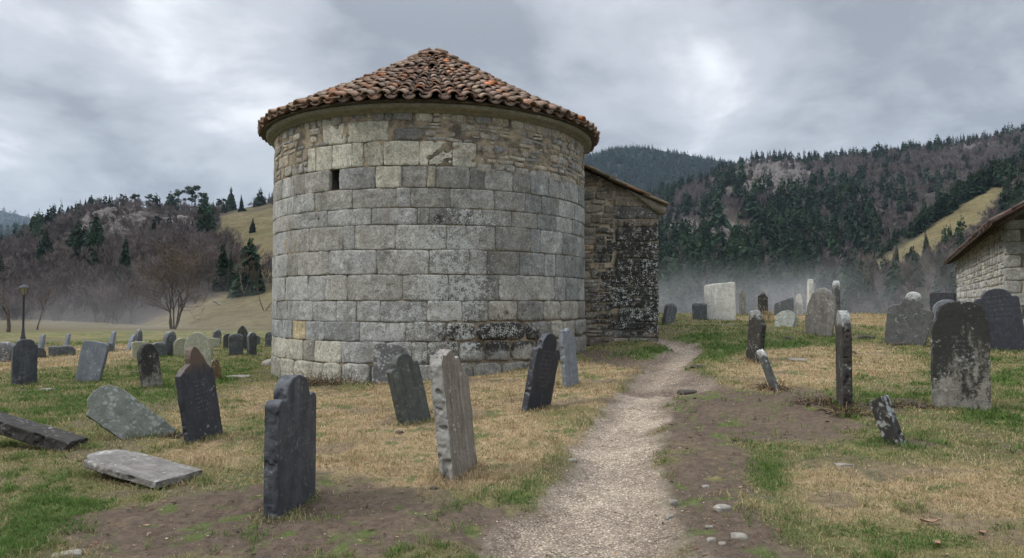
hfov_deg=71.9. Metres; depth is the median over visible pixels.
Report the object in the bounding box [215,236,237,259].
bare tree
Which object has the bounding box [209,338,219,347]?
gravestone
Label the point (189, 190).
pine tree
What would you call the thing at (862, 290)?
conifer tree
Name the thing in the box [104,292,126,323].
bare tree
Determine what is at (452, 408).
gravestone
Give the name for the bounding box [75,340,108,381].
gravestone
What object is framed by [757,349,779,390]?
gravestone
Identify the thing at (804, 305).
conifer tree
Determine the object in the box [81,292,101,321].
bare tree
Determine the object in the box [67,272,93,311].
bare tree
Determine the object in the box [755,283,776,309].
bare tree
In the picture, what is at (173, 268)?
bare tree
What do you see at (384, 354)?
gravestone
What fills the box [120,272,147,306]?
bare tree
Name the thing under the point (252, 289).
conifer tree
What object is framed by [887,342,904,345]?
loose stone
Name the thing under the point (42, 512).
grass
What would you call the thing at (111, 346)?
gravestone
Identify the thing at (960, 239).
conifer tree
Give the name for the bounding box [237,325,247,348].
gravestone
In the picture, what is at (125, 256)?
conifer tree
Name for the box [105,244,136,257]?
bare tree
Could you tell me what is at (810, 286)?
gravestone
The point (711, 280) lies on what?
conifer tree
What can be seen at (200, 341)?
gravestone
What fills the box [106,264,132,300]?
bare tree
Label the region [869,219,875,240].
conifer tree
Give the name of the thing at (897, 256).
conifer tree
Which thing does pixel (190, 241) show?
bare tree
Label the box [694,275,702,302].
conifer tree
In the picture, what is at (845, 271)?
conifer tree
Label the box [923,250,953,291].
bare tree
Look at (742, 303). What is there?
gravestone
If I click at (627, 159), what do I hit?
distant woods
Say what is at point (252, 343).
gravestone
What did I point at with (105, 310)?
bare tree
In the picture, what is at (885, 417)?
gravestone
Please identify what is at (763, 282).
conifer tree
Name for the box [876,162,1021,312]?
hill meadow
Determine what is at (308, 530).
ground
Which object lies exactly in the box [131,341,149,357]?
gravestone
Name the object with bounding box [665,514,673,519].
loose stone
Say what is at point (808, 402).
dry weed
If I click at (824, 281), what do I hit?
conifer tree
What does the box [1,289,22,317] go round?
bare tree
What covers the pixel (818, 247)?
conifer tree
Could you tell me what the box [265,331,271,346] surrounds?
gravestone
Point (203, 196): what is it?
pine tree
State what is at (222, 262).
conifer tree
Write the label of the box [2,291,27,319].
bare tree
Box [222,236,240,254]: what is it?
bare tree
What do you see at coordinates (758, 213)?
conifer tree
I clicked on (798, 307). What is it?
gravestone
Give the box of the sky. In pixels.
[0,0,1023,217]
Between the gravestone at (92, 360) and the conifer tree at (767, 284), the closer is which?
the gravestone at (92, 360)
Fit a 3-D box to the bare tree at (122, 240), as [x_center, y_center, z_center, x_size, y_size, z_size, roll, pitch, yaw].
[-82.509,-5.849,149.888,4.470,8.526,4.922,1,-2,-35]
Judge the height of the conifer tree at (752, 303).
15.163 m
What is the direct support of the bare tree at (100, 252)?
on the hill at (246, 311)
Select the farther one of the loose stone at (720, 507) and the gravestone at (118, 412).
the gravestone at (118, 412)
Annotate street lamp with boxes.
[19,283,29,338]
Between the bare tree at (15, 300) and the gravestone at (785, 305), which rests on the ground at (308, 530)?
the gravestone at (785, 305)
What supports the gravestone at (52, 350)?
on the ground at (308, 530)
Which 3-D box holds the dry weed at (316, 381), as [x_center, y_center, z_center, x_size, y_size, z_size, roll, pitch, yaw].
[-3.349,1.874,13.584,2.191,0.336,1.591,0,-2,0]
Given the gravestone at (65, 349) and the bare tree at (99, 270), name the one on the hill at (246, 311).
the bare tree at (99, 270)
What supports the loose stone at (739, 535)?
on the ground at (308, 530)
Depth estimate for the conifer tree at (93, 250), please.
152.25 m
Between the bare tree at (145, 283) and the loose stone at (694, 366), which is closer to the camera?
the loose stone at (694, 366)
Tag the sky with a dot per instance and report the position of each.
(112, 98)
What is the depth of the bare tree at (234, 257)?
123.96 m
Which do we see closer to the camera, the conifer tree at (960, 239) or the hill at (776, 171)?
the conifer tree at (960, 239)
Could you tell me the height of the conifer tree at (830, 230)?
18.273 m
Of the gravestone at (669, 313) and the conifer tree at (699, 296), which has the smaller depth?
the gravestone at (669, 313)
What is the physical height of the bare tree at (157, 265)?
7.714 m
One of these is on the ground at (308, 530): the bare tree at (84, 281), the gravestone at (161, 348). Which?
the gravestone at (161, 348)
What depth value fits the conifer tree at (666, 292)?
214.67 m
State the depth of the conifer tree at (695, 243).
283.13 m
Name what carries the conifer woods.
on the hill at (776, 171)
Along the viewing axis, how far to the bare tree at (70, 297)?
119.04 m
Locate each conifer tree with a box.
[38,228,54,262]
[70,242,81,262]
[85,238,103,268]
[88,223,95,255]
[88,239,103,271]
[89,232,98,255]
[90,252,98,281]
[91,212,105,242]
[106,236,130,292]
[195,212,209,237]
[211,243,228,291]
[224,250,235,291]
[226,188,236,210]
[226,236,265,298]
[238,195,246,211]
[247,255,265,295]
[249,218,255,232]
[658,282,670,312]
[671,222,677,242]
[671,284,686,312]
[678,223,685,249]
[680,279,689,302]
[684,249,689,266]
[686,287,696,313]
[688,235,702,262]
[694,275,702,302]
[703,220,709,237]
[708,268,713,284]
[736,273,740,292]
[736,275,747,306]
[736,279,757,313]
[745,285,750,313]
[749,257,755,282]
[750,206,762,226]
[755,278,760,309]
[760,273,766,291]
[763,280,772,292]
[767,282,773,306]
[768,279,780,313]
[769,266,776,286]
[776,274,787,300]
[783,278,788,292]
[786,277,792,293]
[789,277,797,296]
[793,287,799,310]
[797,232,813,260]
[798,256,807,281]
[800,283,806,313]
[812,209,826,237]
[814,232,823,264]
[814,273,828,291]
[820,276,828,289]
[822,224,837,250]
[828,272,835,290]
[840,265,849,285]
[840,279,858,309]
[844,289,851,311]
[849,226,870,257]
[855,256,862,277]
[858,278,868,304]
[859,211,875,238]
[861,275,881,313]
[865,248,875,274]
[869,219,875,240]
[878,260,905,305]
[891,244,899,266]
[894,227,906,245]
[902,246,926,287]
[921,229,933,262]
[927,259,956,303]
[936,250,943,266]
[958,229,964,244]
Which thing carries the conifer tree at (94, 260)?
on the hill at (246, 311)
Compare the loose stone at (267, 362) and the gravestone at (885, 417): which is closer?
the gravestone at (885, 417)
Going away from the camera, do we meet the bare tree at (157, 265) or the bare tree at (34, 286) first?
the bare tree at (157, 265)
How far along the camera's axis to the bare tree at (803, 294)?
204.49 m
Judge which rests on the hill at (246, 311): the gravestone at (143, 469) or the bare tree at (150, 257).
the bare tree at (150, 257)
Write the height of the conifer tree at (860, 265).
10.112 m
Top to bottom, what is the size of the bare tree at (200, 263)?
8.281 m
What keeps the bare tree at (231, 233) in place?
on the hill at (246, 311)
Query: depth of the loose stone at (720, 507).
5.21 m
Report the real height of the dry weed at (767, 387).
0.184 m
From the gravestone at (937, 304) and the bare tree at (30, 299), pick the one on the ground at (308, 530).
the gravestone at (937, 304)
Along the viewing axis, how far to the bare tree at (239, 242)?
139.84 m
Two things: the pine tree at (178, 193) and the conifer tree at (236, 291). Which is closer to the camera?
the conifer tree at (236, 291)
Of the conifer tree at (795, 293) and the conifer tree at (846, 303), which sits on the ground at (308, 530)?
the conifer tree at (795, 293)
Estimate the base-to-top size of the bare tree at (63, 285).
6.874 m
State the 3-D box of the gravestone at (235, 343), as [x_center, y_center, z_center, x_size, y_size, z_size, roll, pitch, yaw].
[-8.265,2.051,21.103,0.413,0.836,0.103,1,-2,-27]
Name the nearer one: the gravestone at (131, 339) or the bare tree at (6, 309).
the gravestone at (131, 339)
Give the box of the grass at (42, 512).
[0,312,1023,557]
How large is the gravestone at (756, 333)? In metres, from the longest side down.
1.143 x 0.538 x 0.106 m
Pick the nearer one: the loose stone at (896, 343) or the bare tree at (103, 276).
the loose stone at (896, 343)
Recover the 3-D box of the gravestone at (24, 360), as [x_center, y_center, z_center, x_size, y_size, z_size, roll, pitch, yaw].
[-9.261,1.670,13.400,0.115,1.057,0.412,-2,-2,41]
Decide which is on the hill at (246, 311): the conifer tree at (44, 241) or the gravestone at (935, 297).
the conifer tree at (44, 241)
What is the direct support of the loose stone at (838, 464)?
on the ground at (308, 530)
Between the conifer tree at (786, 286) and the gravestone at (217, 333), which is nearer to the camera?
the gravestone at (217, 333)
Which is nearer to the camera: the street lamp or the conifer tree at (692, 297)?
the street lamp
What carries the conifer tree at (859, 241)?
on the hill at (776, 171)
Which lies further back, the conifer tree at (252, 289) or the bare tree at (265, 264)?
the bare tree at (265, 264)
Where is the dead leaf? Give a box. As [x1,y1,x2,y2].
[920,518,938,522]
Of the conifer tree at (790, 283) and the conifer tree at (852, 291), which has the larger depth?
the conifer tree at (790, 283)
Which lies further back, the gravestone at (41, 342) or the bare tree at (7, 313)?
the bare tree at (7, 313)
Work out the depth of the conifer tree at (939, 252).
175.63 m
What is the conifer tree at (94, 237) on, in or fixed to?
on the hill at (246, 311)
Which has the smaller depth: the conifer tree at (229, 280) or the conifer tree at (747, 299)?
the conifer tree at (229, 280)
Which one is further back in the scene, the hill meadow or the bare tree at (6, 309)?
the hill meadow
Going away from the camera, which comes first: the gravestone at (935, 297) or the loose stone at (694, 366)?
the loose stone at (694, 366)
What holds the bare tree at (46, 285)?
on the hill at (246, 311)
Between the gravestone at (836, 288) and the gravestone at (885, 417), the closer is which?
the gravestone at (885, 417)
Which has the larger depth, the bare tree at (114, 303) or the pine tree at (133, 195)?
the pine tree at (133, 195)
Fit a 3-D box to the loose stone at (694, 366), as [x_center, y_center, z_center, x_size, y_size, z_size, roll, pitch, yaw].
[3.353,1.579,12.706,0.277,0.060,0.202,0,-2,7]
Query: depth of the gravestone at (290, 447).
5.33 m
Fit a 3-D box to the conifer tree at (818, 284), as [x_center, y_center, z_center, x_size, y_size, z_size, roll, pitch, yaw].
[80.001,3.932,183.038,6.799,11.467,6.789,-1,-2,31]
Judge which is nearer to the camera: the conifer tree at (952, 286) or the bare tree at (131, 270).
the bare tree at (131, 270)
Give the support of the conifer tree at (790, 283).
on the ground at (308, 530)
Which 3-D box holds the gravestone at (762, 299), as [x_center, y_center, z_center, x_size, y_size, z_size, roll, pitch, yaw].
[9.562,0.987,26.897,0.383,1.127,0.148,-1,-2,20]
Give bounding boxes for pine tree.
[130,194,139,202]
[144,194,152,201]
[173,189,186,202]
[184,185,200,208]
[198,191,208,203]
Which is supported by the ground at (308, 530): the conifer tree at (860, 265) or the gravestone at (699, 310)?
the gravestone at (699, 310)
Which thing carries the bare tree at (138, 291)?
on the hill at (246, 311)
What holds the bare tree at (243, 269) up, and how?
on the hill at (246, 311)
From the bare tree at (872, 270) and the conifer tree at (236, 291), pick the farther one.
the bare tree at (872, 270)
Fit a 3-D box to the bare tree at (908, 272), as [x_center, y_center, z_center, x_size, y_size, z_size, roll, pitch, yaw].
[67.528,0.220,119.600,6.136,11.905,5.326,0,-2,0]
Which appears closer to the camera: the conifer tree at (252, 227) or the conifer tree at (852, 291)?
the conifer tree at (852, 291)
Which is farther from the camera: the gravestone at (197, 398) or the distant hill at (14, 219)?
the distant hill at (14, 219)
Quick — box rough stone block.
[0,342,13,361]
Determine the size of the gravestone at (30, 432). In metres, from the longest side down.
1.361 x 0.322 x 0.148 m
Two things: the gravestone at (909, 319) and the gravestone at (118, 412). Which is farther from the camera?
the gravestone at (909, 319)
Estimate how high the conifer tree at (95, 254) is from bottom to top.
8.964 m
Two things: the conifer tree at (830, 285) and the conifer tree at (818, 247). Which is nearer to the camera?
the conifer tree at (830, 285)
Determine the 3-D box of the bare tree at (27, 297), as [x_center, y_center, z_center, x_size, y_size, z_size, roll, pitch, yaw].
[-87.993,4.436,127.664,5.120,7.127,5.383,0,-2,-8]
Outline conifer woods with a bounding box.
[0,121,1023,305]
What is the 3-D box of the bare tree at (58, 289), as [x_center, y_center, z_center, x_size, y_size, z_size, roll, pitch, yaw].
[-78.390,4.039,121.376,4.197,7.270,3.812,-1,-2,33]
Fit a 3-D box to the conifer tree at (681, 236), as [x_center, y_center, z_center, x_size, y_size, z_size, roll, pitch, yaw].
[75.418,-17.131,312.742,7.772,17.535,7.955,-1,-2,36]
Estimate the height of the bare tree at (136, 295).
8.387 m
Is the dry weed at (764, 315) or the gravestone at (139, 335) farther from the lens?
the gravestone at (139, 335)
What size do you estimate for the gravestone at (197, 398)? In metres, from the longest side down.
1.255 x 0.516 x 0.096 m
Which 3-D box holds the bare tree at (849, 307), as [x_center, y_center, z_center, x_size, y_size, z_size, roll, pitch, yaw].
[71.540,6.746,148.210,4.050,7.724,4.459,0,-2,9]
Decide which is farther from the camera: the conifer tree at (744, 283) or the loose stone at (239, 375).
the conifer tree at (744, 283)
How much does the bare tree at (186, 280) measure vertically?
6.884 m
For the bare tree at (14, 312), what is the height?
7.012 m
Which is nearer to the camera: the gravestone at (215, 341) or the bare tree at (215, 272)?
the gravestone at (215, 341)
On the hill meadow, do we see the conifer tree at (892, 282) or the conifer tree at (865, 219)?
the conifer tree at (892, 282)
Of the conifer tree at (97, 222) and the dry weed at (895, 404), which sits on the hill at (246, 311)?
the conifer tree at (97, 222)
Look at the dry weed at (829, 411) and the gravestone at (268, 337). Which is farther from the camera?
the gravestone at (268, 337)
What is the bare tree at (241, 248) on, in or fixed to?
on the hill at (246, 311)
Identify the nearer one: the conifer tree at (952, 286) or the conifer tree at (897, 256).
the conifer tree at (952, 286)
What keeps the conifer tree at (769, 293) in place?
on the ground at (308, 530)
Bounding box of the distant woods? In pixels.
[0,144,746,236]
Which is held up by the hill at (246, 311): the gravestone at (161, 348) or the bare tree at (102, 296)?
the bare tree at (102, 296)
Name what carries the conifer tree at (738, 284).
on the hill at (776, 171)
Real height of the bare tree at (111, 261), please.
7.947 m
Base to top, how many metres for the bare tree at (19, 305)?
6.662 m
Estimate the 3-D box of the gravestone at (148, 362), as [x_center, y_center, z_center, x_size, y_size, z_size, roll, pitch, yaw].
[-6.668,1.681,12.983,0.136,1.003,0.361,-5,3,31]
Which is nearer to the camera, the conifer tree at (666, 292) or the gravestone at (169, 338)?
the gravestone at (169, 338)
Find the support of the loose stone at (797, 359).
on the ground at (308, 530)
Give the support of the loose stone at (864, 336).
on the ground at (308, 530)
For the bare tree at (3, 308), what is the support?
on the hill at (246, 311)
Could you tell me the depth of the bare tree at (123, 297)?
113.17 m
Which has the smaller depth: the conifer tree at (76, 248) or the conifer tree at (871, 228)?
the conifer tree at (76, 248)
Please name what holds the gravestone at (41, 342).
on the ground at (308, 530)
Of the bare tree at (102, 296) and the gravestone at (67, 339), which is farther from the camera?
the bare tree at (102, 296)
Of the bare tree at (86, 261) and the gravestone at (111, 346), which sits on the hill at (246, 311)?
the bare tree at (86, 261)
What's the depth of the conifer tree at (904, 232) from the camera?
291.66 m
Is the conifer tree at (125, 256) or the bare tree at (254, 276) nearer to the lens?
the bare tree at (254, 276)
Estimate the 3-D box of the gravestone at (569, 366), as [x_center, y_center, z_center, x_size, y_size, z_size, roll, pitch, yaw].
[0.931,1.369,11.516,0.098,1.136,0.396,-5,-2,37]
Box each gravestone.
[0,412,88,452]
[11,339,37,385]
[38,334,45,348]
[38,347,45,357]
[48,346,57,355]
[58,345,75,354]
[63,334,70,345]
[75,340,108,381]
[83,449,202,488]
[86,385,175,439]
[106,342,113,351]
[109,331,115,348]
[126,335,134,350]
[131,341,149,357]
[135,329,142,341]
[137,343,162,387]
[152,342,167,356]
[162,331,175,355]
[173,338,185,355]
[175,346,222,443]
[184,332,212,365]
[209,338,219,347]
[210,359,221,380]
[212,329,221,343]
[223,334,230,348]
[228,334,242,355]
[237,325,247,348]
[247,332,256,354]
[263,375,315,519]
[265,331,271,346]
[372,344,401,383]
[386,353,430,425]
[430,349,476,480]
[521,333,559,411]
[559,328,578,387]
[661,303,676,323]
[692,303,706,319]
[704,282,735,320]
[739,290,745,314]
[746,310,765,363]
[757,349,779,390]
[758,290,767,314]
[774,296,793,315]
[774,310,797,326]
[794,294,802,314]
[805,287,836,336]
[807,279,813,304]
[832,281,839,309]
[835,310,852,409]
[870,395,905,445]
[884,292,933,345]
[930,292,955,310]
[930,301,990,410]
[933,299,953,320]
[974,288,1023,350]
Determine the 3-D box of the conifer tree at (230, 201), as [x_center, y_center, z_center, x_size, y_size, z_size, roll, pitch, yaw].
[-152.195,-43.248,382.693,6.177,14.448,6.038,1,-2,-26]
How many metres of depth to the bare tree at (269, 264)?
111.52 m
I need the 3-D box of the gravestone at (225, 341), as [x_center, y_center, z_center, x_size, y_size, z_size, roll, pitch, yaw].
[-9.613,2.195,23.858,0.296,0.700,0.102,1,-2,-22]
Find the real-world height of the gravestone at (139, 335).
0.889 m
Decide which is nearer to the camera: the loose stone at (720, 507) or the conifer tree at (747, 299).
the loose stone at (720, 507)
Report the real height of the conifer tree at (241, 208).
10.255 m
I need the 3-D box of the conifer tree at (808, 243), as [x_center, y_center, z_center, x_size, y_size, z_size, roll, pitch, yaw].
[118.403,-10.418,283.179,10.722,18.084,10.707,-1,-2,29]
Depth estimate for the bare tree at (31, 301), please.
118.75 m
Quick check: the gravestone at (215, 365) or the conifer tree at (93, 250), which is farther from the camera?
the conifer tree at (93, 250)
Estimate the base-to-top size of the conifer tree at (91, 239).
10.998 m
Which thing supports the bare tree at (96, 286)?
on the hill at (246, 311)
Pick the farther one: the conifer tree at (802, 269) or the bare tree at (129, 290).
the conifer tree at (802, 269)
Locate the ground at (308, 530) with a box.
[0,314,1023,557]
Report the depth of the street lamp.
30.92 m
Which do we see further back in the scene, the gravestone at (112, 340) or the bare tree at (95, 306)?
the bare tree at (95, 306)
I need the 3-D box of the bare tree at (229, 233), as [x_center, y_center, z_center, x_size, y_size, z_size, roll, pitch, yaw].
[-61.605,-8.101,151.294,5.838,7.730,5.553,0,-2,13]
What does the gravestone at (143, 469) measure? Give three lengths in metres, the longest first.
1.138 x 0.526 x 0.071 m
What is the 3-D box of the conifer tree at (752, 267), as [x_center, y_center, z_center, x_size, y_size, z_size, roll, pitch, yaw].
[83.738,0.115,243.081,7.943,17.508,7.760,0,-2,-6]
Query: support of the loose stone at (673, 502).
on the ground at (308, 530)
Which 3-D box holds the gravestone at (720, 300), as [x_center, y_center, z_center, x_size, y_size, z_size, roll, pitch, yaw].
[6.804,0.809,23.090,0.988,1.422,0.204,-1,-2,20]
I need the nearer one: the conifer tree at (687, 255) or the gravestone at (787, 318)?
the gravestone at (787, 318)
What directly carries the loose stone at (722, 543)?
on the ground at (308, 530)
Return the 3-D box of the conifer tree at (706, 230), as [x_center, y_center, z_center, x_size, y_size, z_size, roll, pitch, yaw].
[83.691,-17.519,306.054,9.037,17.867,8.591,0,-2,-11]
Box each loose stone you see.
[52,549,81,556]
[227,375,250,377]
[261,359,270,365]
[568,458,576,462]
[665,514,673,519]
[668,499,678,505]
[677,389,696,394]
[690,365,705,367]
[706,537,716,541]
[712,504,731,511]
[718,541,725,545]
[731,532,748,539]
[787,358,806,361]
[834,463,852,465]
[857,335,874,338]
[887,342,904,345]
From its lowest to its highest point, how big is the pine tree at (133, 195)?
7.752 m
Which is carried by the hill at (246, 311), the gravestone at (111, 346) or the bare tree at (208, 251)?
the bare tree at (208, 251)
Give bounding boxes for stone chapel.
[257,47,668,383]
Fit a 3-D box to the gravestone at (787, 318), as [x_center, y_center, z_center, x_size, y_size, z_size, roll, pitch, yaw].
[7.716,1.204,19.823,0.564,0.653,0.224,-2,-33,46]
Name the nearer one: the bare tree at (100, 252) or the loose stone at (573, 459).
the loose stone at (573, 459)
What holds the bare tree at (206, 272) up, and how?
on the hill at (246, 311)
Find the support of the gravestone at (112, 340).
on the ground at (308, 530)
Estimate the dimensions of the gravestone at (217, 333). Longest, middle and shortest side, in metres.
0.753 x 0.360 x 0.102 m
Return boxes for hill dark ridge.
[0,224,28,234]
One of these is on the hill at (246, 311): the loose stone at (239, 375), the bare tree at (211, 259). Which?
the bare tree at (211, 259)
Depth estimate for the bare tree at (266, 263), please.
116.48 m
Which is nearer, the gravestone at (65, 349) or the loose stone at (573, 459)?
the loose stone at (573, 459)
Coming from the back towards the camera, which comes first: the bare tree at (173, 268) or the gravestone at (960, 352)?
the bare tree at (173, 268)
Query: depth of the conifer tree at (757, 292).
211.63 m
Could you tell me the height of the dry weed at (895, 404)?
0.125 m
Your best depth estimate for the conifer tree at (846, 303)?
149.81 m
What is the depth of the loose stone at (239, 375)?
14.78 m
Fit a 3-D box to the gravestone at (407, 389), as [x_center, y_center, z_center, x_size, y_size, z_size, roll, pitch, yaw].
[-1.297,1.470,8.891,0.104,1.077,0.512,-11,2,36]
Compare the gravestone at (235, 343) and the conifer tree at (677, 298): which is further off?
the conifer tree at (677, 298)
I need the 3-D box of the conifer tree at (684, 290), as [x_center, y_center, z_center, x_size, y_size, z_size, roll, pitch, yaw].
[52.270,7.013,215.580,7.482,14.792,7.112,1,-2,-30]
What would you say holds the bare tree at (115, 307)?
on the hill at (246, 311)
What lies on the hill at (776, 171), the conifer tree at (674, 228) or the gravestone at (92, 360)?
the conifer tree at (674, 228)
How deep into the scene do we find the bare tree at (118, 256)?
136.45 m
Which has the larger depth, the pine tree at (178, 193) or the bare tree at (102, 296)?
the pine tree at (178, 193)
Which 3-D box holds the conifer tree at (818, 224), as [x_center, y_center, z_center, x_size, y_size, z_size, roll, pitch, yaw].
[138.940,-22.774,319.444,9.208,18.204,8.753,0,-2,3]
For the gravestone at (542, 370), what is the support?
on the ground at (308, 530)
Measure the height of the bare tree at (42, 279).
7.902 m
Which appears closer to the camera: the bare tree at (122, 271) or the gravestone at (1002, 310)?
the gravestone at (1002, 310)
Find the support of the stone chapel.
on the ground at (308, 530)
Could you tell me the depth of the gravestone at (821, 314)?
17.76 m
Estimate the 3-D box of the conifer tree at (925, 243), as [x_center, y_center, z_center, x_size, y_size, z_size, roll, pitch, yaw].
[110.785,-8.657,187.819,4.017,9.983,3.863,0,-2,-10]
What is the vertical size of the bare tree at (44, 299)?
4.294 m
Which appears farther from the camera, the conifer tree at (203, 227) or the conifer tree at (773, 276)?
the conifer tree at (773, 276)
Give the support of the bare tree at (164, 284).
on the hill at (246, 311)
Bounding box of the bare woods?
[0,129,1023,320]
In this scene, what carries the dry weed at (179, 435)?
on the ground at (308, 530)
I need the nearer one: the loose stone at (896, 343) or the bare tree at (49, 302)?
the loose stone at (896, 343)
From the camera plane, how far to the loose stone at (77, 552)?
4.46 m
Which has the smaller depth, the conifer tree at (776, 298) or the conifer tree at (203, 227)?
the conifer tree at (203, 227)
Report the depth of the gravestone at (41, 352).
20.00 m
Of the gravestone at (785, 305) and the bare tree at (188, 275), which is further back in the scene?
the bare tree at (188, 275)
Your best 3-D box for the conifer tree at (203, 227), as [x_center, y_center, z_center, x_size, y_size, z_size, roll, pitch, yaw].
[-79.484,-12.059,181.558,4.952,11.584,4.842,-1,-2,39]
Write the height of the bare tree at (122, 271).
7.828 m
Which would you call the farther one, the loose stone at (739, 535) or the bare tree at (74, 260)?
the bare tree at (74, 260)
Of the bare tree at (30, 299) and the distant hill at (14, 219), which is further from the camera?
the distant hill at (14, 219)
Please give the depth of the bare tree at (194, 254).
115.75 m
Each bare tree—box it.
[0,280,10,331]
[0,289,35,319]
[0,292,11,319]
[0,298,19,319]
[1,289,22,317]
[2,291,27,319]
[4,293,30,319]
[4,294,21,319]
[11,289,40,318]
[25,289,48,320]
[26,277,46,308]
[30,270,52,298]
[33,283,60,329]
[41,275,62,301]
[41,291,69,320]
[46,283,70,306]
[49,288,77,320]
[56,276,76,297]
[67,255,83,266]
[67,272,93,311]
[74,263,105,287]
[81,280,107,317]
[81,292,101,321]
[82,284,114,321]
[83,252,91,267]
[86,262,109,286]
[87,275,112,307]
[89,244,107,267]
[92,285,124,321]
[96,270,113,285]
[96,293,126,323]
[97,254,116,281]
[97,278,121,292]
[101,287,132,323]
[101,295,126,323]
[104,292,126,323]
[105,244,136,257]
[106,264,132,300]
[109,248,132,262]
[110,261,137,302]
[112,277,136,299]
[113,233,134,253]
[117,257,146,287]
[117,274,148,323]
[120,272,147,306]
[121,274,154,314]
[122,237,146,257]
[126,238,219,328]
[137,268,153,301]
[142,274,173,308]
[143,255,162,278]
[144,268,180,302]
[147,253,168,282]
[176,263,195,295]
[177,263,202,299]
[178,236,198,258]
[184,249,207,292]
[187,248,213,291]
[196,257,219,280]
[200,243,218,283]
[200,249,219,281]
[200,257,216,289]
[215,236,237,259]
[217,227,242,244]
[221,226,241,248]
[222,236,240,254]
[226,241,243,264]
[227,246,241,263]
[230,231,244,250]
[230,251,255,293]
[234,239,262,256]
[243,266,271,310]
[259,249,271,282]
[261,250,272,279]
[261,258,272,278]
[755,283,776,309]
[792,284,806,306]
[844,296,862,312]
[856,248,888,313]
[890,249,935,291]
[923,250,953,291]
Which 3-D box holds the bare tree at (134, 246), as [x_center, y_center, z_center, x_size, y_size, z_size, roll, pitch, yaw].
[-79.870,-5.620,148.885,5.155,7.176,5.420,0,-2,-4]
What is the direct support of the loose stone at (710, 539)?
on the ground at (308, 530)
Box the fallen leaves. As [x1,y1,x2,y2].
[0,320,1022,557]
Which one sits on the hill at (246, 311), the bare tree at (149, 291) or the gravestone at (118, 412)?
the bare tree at (149, 291)
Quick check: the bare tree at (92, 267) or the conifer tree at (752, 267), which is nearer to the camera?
the bare tree at (92, 267)
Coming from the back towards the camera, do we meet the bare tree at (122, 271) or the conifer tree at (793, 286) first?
the conifer tree at (793, 286)
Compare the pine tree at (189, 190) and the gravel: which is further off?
the pine tree at (189, 190)
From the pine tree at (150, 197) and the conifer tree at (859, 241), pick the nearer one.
the conifer tree at (859, 241)
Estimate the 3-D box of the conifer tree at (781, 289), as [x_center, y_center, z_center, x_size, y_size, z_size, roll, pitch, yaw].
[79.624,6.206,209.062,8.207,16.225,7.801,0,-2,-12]
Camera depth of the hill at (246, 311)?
114.19 m
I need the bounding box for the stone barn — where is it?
[943,201,1023,323]
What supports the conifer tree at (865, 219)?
on the hill at (776, 171)
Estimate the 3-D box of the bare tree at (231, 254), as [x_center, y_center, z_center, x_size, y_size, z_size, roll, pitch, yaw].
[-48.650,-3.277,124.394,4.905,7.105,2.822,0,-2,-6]
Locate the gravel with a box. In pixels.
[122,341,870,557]
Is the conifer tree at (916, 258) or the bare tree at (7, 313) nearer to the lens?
the bare tree at (7, 313)
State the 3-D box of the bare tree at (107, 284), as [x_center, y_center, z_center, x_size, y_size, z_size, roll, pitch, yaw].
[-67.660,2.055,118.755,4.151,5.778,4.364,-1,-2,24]
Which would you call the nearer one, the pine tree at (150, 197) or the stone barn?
the stone barn
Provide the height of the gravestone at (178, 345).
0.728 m
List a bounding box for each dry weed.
[153,430,183,438]
[289,370,370,385]
[750,380,802,390]
[754,306,774,322]
[790,394,855,406]
[813,402,873,417]
[892,399,943,409]
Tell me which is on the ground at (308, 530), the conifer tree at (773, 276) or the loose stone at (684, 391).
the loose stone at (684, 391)
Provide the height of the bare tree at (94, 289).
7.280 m
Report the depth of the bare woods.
279.57 m
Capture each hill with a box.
[0,202,272,327]
[0,211,30,226]
[664,139,1013,258]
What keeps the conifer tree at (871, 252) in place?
on the hill meadow
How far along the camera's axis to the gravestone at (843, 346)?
8.62 m
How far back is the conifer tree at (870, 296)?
150.67 m

